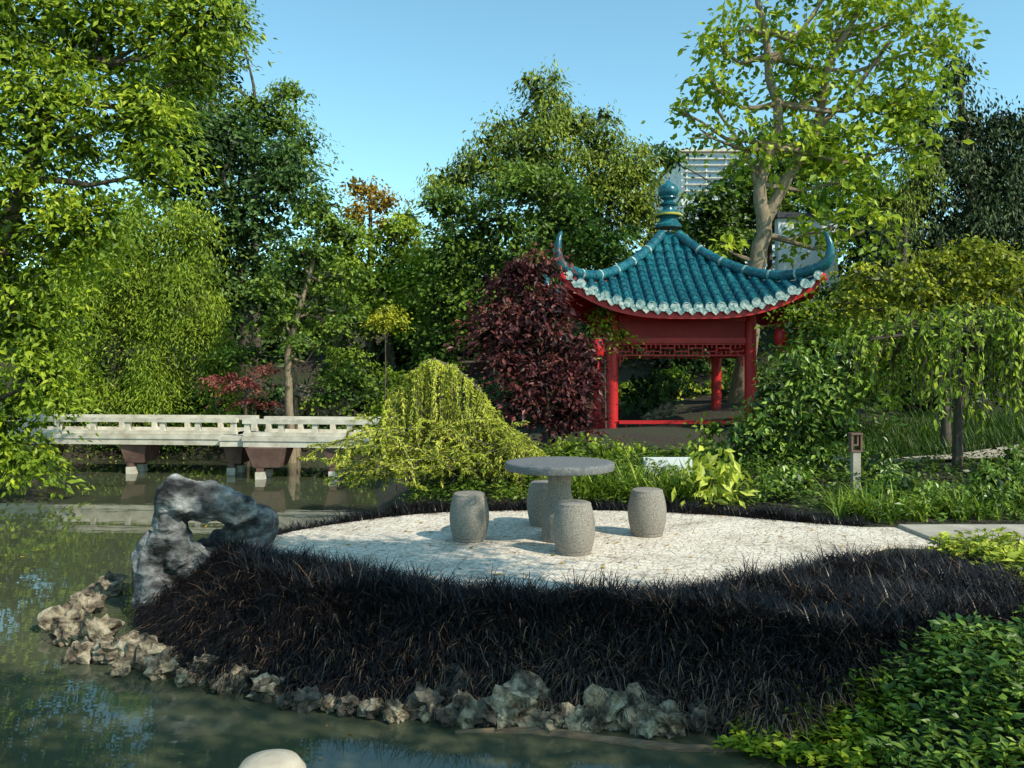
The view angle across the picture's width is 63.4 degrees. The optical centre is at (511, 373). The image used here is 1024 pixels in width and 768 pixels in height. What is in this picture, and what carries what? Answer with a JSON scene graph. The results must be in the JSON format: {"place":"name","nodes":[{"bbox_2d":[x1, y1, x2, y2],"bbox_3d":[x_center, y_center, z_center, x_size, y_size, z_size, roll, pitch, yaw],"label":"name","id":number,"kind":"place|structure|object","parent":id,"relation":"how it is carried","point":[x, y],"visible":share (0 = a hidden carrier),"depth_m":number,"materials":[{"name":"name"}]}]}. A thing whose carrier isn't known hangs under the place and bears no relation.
{"place":"outdoors","nodes":[
{"label":"outdoors","id":0,"kind":"place"},
{"bbox_2d":[0,456,842,767],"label":"pond water","id":1,"kind":"structure","parent":0,"point":[56,710],"depth_m":5.19,"materials":[{"name":"green liquid"}]},
{"bbox_2d":[238,749,305,767],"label":"stone rail post","id":2,"kind":"object","parent":1,"relation":"in","point":[277,758],"visible":1,"depth_m":1.79,"materials":[{"name":"beige stone"}]},
{"bbox_2d":[455,727,773,752],"bbox_3d":[0.606,2.049,4.611,1.882,0.066,0.155,0,0,9],"label":"floating log","id":3,"kind":"object","parent":1,"relation":"on","point":[631,742],"visible":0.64,"depth_m":4.60,"materials":[{"name":"brown wood"}]},
{"bbox_2d":[710,665,911,767],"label":"bogbean plants","id":4,"kind":"object","parent":1,"relation":"on","point":[849,754],"visible":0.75,"depth_m":4.46,"materials":[{"name":"green plant"}]},
{"bbox_2d":[0,275,1023,767],"bbox_3d":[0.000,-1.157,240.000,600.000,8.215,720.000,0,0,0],"label":"ground","id":5,"kind":"structure","parent":0,"point":[674,435],"depth_m":15.66,"materials":[{"name":"soil"}]},
{"bbox_2d":[0,185,262,461],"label":"bald cypress tree","id":6,"kind":"object","parent":5,"relation":"on","point":[143,393],"visible":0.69,"depth_m":20.16,"materials":[{"name":"green plant"}]},
{"bbox_2d":[0,0,275,502],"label":"honey locust tree","id":7,"kind":"object","parent":5,"relation":"on","point":[144,111],"visible":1,"depth_m":13.32,"materials":[{"name":"green plant"}]},
{"bbox_2d":[41,413,344,457],"bbox_3d":[-7.956,1.499,20.279,8.202,1.397,2.008,0,0,0],"label":"waterside shrub","id":8,"kind":"object","parent":5,"relation":"on","point":[324,426],"visible":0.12,"depth_m":20.16,"materials":[{"name":"green plant"}]},
{"bbox_2d":[7,414,392,479],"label":"zigzag bridge","id":9,"kind":"structure","parent":5,"relation":"on","point":[267,450],"depth_m":16.69,"materials":[{"name":"stone"}]},
{"bbox_2d":[131,473,278,610],"bbox_3d":[-2.695,1.504,7.381,1.275,1.264,0.670,0,0,-25],"label":"scholar rock","id":10,"kind":"object","parent":5,"relation":"on","point":[165,545],"visible":0.64,"depth_m":7.12,"materials":[{"name":"grey stone"}]},
{"bbox_2d":[80,0,352,391],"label":"locust tree","id":11,"kind":"object","parent":5,"relation":"on","point":[273,125],"visible":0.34,"depth_m":25.84,"materials":[{"name":"green plant"}]},
{"bbox_2d":[191,363,283,464],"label":"red japanese maple","id":12,"kind":"object","parent":5,"relation":"on","point":[247,385],"visible":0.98,"depth_m":18.57,"materials":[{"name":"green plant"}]},
{"bbox_2d":[119,99,357,426],"bbox_3d":[-7.539,-2.835,22.681,6.518,9.051,4.503,0,0,0],"label":"holly oak tree","id":13,"kind":"object","parent":5,"relation":"on","point":[226,139],"visible":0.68,"depth_m":22.12,"materials":[{"name":"green plant"}]},
{"bbox_2d":[198,341,386,456],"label":"dogwood tree","id":14,"kind":"object","parent":5,"relation":"on","point":[345,378],"visible":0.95,"depth_m":19.81,"materials":[{"name":"green plant"}]},
{"bbox_2d":[219,183,390,462],"bbox_3d":[-4.684,-0.738,19.032,4.019,7.212,2.791,0,0,0],"label":"dogwood tree","id":15,"kind":"object","parent":5,"relation":"on","point":[318,211],"visible":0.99,"depth_m":18.89,"materials":[{"name":"green plant"}]},
{"bbox_2d":[158,343,455,453],"bbox_3d":[-5.123,0.677,20.681,8.362,2.868,2.308,0,0,0],"label":"waterside shrub","id":16,"kind":"object","parent":5,"relation":"on","point":[377,409],"visible":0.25,"depth_m":20.54,"materials":[{"name":"green plant"}]},
{"bbox_2d":[313,199,440,388],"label":"tulip tree","id":17,"kind":"object","parent":5,"relation":"on","point":[395,296],"visible":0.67,"depth_m":26.69,"materials":[{"name":"green plant"}]},
{"bbox_2d":[331,175,435,378],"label":"golden ash tree","id":18,"kind":"object","parent":5,"relation":"on","point":[369,192],"visible":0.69,"depth_m":27.37,"materials":[{"name":"orange plant"}]},
{"bbox_2d":[356,301,414,403],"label":"tree","id":19,"kind":"object","parent":5,"relation":"on","point":[380,314],"visible":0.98,"depth_m":18.71,"materials":[{"name":"green plant"}]},
{"bbox_2d":[37,570,740,738],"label":"shoreline rocks","id":20,"kind":"object","parent":5,"relation":"on","point":[122,655],"visible":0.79,"depth_m":4.94,"materials":[{"name":"stone"}]},
{"bbox_2d":[298,357,549,494],"bbox_3d":[-1.123,0.732,10.754,3.479,1.912,2.686,0,0,0],"label":"weeping larch tree","id":21,"kind":"object","parent":5,"relation":"on","point":[440,451],"visible":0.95,"depth_m":10.65,"materials":[{"name":"green plant"}]},
{"bbox_2d":[21,496,878,758],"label":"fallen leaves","id":22,"kind":"object","parent":5,"relation":"on","point":[524,543],"visible":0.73,"depth_m":7.71,"materials":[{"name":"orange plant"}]},
{"bbox_2d":[0,355,953,430],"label":"understory shrubs","id":23,"kind":"object","parent":5,"relation":"on","point":[657,395],"visible":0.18,"depth_m":22.45,"materials":[{"name":"green plant"}]},
{"bbox_2d":[0,210,1023,383],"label":"background trees","id":24,"kind":"object","parent":5,"relation":"on","point":[702,366],"visible":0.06,"depth_m":28.22,"materials":[{"name":"green plant"}]},
{"bbox_2d":[381,149,645,401],"bbox_3d":[0.200,-2.824,24.942,8.384,7.532,4.585,0,0,0],"label":"ash tree","id":25,"kind":"object","parent":5,"relation":"on","point":[454,252],"visible":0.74,"depth_m":24.62,"materials":[{"name":"green plant"}]},
{"bbox_2d":[443,242,627,452],"bbox_3d":[0.392,-0.347,13.471,3.036,3.654,2.187,0,0,0],"label":"purple japanese maple","id":26,"kind":"object","parent":5,"relation":"on","point":[574,377],"visible":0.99,"depth_m":13.29,"materials":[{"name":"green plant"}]},
{"bbox_2d":[409,54,687,312],"bbox_3d":[1.094,-5.276,29.991,10.331,12.363,5.559,0,0,0],"label":"cedar tree","id":27,"kind":"object","parent":5,"relation":"on","point":[626,175],"visible":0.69,"depth_m":29.45,"materials":[{"name":"green plant"}]},
{"bbox_2d":[121,526,1023,751],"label":"black mondo grass","id":28,"kind":"structure","parent":5,"relation":"on","point":[850,606],"depth_m":5.46,"materials":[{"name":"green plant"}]},
{"bbox_2d":[399,435,799,505],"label":"groundcover plants","id":29,"kind":"object","parent":5,"relation":"on","point":[473,486],"visible":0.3,"depth_m":10.94,"materials":[{"name":"green plant"}]},
{"bbox_2d":[273,383,994,465],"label":"garden boulders","id":30,"kind":"object","parent":5,"relation":"on","point":[667,410],"visible":0.35,"depth_m":20.19,"materials":[{"name":"stone"}]},
{"bbox_2d":[544,412,728,464],"bbox_3d":[1.907,1.069,12.829,3.344,0.954,1.304,0,0,0],"label":"azalea shrub","id":31,"kind":"object","parent":5,"relation":"on","point":[593,446],"visible":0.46,"depth_m":12.77,"materials":[{"name":"green plant"}]},
{"bbox_2d":[571,455,758,506],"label":"iris plants","id":32,"kind":"object","parent":5,"relation":"on","point":[584,484],"visible":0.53,"depth_m":10.26,"materials":[{"name":"green plant"}]},
{"bbox_2d":[643,457,691,474],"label":"white wall","id":33,"kind":"structure","parent":5,"relation":"on","point":[670,460],"depth_m":11.94,"materials":[{"name":"white paint"}]},
{"bbox_2d":[543,180,834,428],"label":"chinese pavilion","id":34,"kind":"structure","parent":5,"relation":"on","point":[663,290],"depth_m":17.91,"materials":[{"name":"teal tile"}]},
{"bbox_2d":[592,338,603,368],"bbox_3d":[1.807,-0.663,17.400,0.269,1.140,0.269,0,0,0],"label":"red lantern","id":35,"kind":"object","parent":34,"relation":"hanging from","point":[599,348],"visible":0.63,"depth_m":17.30,"materials":[{"name":"paint"}]},
{"bbox_2d":[579,305,648,428],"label":"tree","id":36,"kind":"object","parent":34,"relation":"attached to","point":[602,313],"visible":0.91,"depth_m":17.58,"materials":[{"name":"green plant"}]},
{"bbox_2d":[774,312,787,356],"bbox_3d":[5.646,-0.917,17.400,0.269,1.140,0.269,0,0,0],"label":"red lantern","id":37,"kind":"object","parent":34,"relation":"hanging from","point":[782,333],"visible":0.85,"depth_m":17.31,"materials":[{"name":"paint"}]},
{"bbox_2d":[618,359,760,404],"bbox_3d":[5.144,0.589,24.462,4.772,2.140,2.296,0,0,0],"label":"forsythia shrub","id":38,"kind":"object","parent":5,"relation":"on","point":[727,377],"visible":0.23,"depth_m":24.41,"materials":[{"name":"green plant"}]},
{"bbox_2d":[671,444,760,508],"bbox_3d":[2.415,1.298,10.098,1.059,0.869,0.965,0,0,0],"label":"variegated aucuba shrub","id":39,"kind":"object","parent":5,"relation":"on","point":[733,475],"visible":0.93,"depth_m":9.91,"materials":[{"name":"green plant"}]},
{"bbox_2d":[647,153,788,248],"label":"walls","id":40,"kind":"structure","parent":5,"relation":"on","point":[678,181],"depth_m":62.65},
{"bbox_2d":[645,148,747,196],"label":"roof","id":41,"kind":"structure","parent":40,"relation":"on","point":[709,150],"depth_m":61.69,"materials":[{"name":"concrete"}]},
{"bbox_2d":[684,155,782,269],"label":"windows","id":42,"kind":"structure","parent":40,"relation":"attached to","point":[721,162],"depth_m":61.93,"materials":[{"name":"glass"}]},
{"bbox_2d":[647,112,924,269],"bbox_3d":[10.215,-6.141,31.841,12.008,8.198,4.846,0,0,0],"label":"grey beech tree","id":43,"kind":"object","parent":5,"relation":"on","point":[720,212],"visible":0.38,"depth_m":31.51,"materials":[{"name":"green plant"}]},
{"bbox_2d":[676,328,910,479],"bbox_3d":[4.144,0.433,12.435,3.376,2.213,2.256,0,0,0],"label":"rhododendron shrub","id":44,"kind":"object","parent":5,"relation":"on","point":[766,426],"visible":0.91,"depth_m":12.11,"materials":[{"name":"green plant"}]},
{"bbox_2d":[773,212,840,332],"bbox_3d":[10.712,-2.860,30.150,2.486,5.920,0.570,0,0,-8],"label":"building","id":45,"kind":"structure","parent":5,"relation":"on","point":[780,218],"depth_m":29.96,"materials":[{"name":"concrete"}]},
{"bbox_2d":[641,0,990,402],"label":"magnolia tree","id":46,"kind":"object","parent":5,"relation":"on","point":[896,123],"visible":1,"depth_m":21.84,"materials":[{"name":"green plant"}]},
{"bbox_2d":[751,290,934,439],"bbox_3d":[6.847,-0.136,16.983,3.825,3.303,2.856,0,0,0],"label":"privet shrub","id":47,"kind":"object","parent":5,"relation":"on","point":[835,331],"visible":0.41,"depth_m":16.87,"materials":[{"name":"green plant"}]},
{"bbox_2d":[848,433,862,490],"bbox_3d":[4.519,1.200,10.900,0.150,0.832,0.120,0,0,0],"label":"garden bollard lamp","id":48,"kind":"object","parent":5,"relation":"on","point":[855,461],"visible":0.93,"depth_m":10.85,"materials":[{"name":"stone"}]},
{"bbox_2d":[749,437,1023,517],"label":"boxwood shrub","id":49,"kind":"object","parent":5,"relation":"on","point":[887,468],"visible":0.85,"depth_m":10.32,"materials":[{"name":"green plant"}]},
{"bbox_2d":[767,446,1023,522],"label":"groundcover plants","id":50,"kind":"object","parent":5,"relation":"on","point":[910,462],"visible":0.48,"depth_m":10.56,"materials":[{"name":"green plant"}]},
{"bbox_2d":[839,148,958,393],"bbox_3d":[11.124,-2.939,23.946,3.276,7.441,2.069,0,0,-14],"label":"weeping cedar tree","id":51,"kind":"object","parent":5,"relation":"on","point":[906,208],"visible":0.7,"depth_m":23.90,"materials":[{"name":"green plant"}]},
{"bbox_2d":[785,234,1023,451],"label":"japanese maple tree","id":52,"kind":"object","parent":5,"relation":"on","point":[906,291],"visible":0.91,"depth_m":15.35,"materials":[{"name":"green plant"}]},
{"bbox_2d":[787,249,1023,417],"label":"laurel tree","id":53,"kind":"object","parent":5,"relation":"on","point":[908,376],"visible":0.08,"depth_m":19.35,"materials":[{"name":"green plant"}]},
{"bbox_2d":[806,476,1023,524],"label":"daylily plants","id":54,"kind":"object","parent":5,"relation":"on","point":[867,503],"visible":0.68,"depth_m":9.29,"materials":[{"name":"green plant"}]},
{"bbox_2d":[807,38,1023,296],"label":"hemlock tree","id":55,"kind":"object","parent":5,"relation":"on","point":[986,179],"visible":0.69,"depth_m":26.50,"materials":[{"name":"plant"}]},
{"bbox_2d":[830,295,1023,472],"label":"weeping katsura tree","id":56,"kind":"object","parent":5,"relation":"on","point":[980,340],"visible":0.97,"depth_m":11.76,"materials":[{"name":"green plant"}]},
{"bbox_2d":[841,603,1023,767],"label":"plants","id":57,"kind":"object","parent":5,"relation":"on","point":[1000,636],"visible":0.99,"depth_m":4.32,"materials":[{"name":"green plant"}]},
{"bbox_2d":[898,524,1023,546],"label":"concrete walkway","id":58,"kind":"structure","parent":5,"relation":"on","point":[926,531],"depth_m":8.34,"materials":[{"name":"grey concrete"}]},
{"bbox_2d":[925,527,1023,582],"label":"golden creeping plants","id":59,"kind":"object","parent":5,"relation":"on","point":[1002,547],"visible":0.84,"depth_m":7.02,"materials":[{"name":"green plant"}]},
{"bbox_2d":[0,0,1023,278],"label":"sky","id":60,"kind":"structure","parent":0,"point":[396,84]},
{"bbox_2d":[277,493,869,536],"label":"black mondo grass","id":61,"kind":"structure","parent":0,"point":[426,507],"depth_m":9.38,"materials":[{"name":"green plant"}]},
{"bbox_2d":[267,510,938,596],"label":"paved terrace","id":62,"kind":"structure","parent":0,"point":[711,543],"depth_m":7.70,"materials":[{"name":"beige gravel"}]},
{"bbox_2d":[450,491,488,542],"bbox_3d":[-0.409,1.371,7.950,0.380,0.459,0.380,0,0,0],"label":"stone stool","id":63,"kind":"object","parent":62,"relation":"on","point":[469,516],"visible":1,"depth_m":7.80,"materials":[{"name":"stone"}]},
{"bbox_2d":[527,480,547,526],"bbox_3d":[0.345,1.371,8.750,0.380,0.459,0.380,0,0,8],"label":"stone stool","id":64,"kind":"object","parent":62,"relation":"on","point":[537,495],"visible":0.54,"depth_m":8.61,"materials":[{"name":"stone"}]},
{"bbox_2d":[505,456,614,542],"bbox_3d":[0.457,1.224,7.950,1.052,0.753,1.052,0,0,0],"label":"round stone table","id":65,"kind":"object","parent":62,"relation":"on","point":[559,472],"visible":0.76,"depth_m":7.83,"materials":[{"name":"stone"}]},
{"bbox_2d":[553,499,594,556],"bbox_3d":[0.551,1.371,7.380,0.380,0.459,0.380,0,0,-25],"label":"stone stool","id":66,"kind":"object","parent":62,"relation":"on","point":[573,527],"visible":1,"depth_m":7.23,"materials":[{"name":"stone"}]},
{"bbox_2d":[628,487,666,537],"bbox_3d":[1.337,1.371,8.200,0.380,0.459,0.380,0,0,33],"label":"stone stool","id":67,"kind":"object","parent":62,"relation":"on","point":[647,512],"visible":1,"depth_m":8.05,"materials":[{"name":"stone"}]},
{"bbox_2d":[796,401,1023,458],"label":"lawn grass","id":68,"kind":"structure","parent":0,"point":[925,438],"depth_m":16.07,"materials":[{"name":"green plant"}]},
{"bbox_2d":[811,444,1022,461],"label":"garden path","id":69,"kind":"structure","parent":0,"point":[994,451],"depth_m":14.20,"materials":[{"name":"grey concrete"}]}
]}

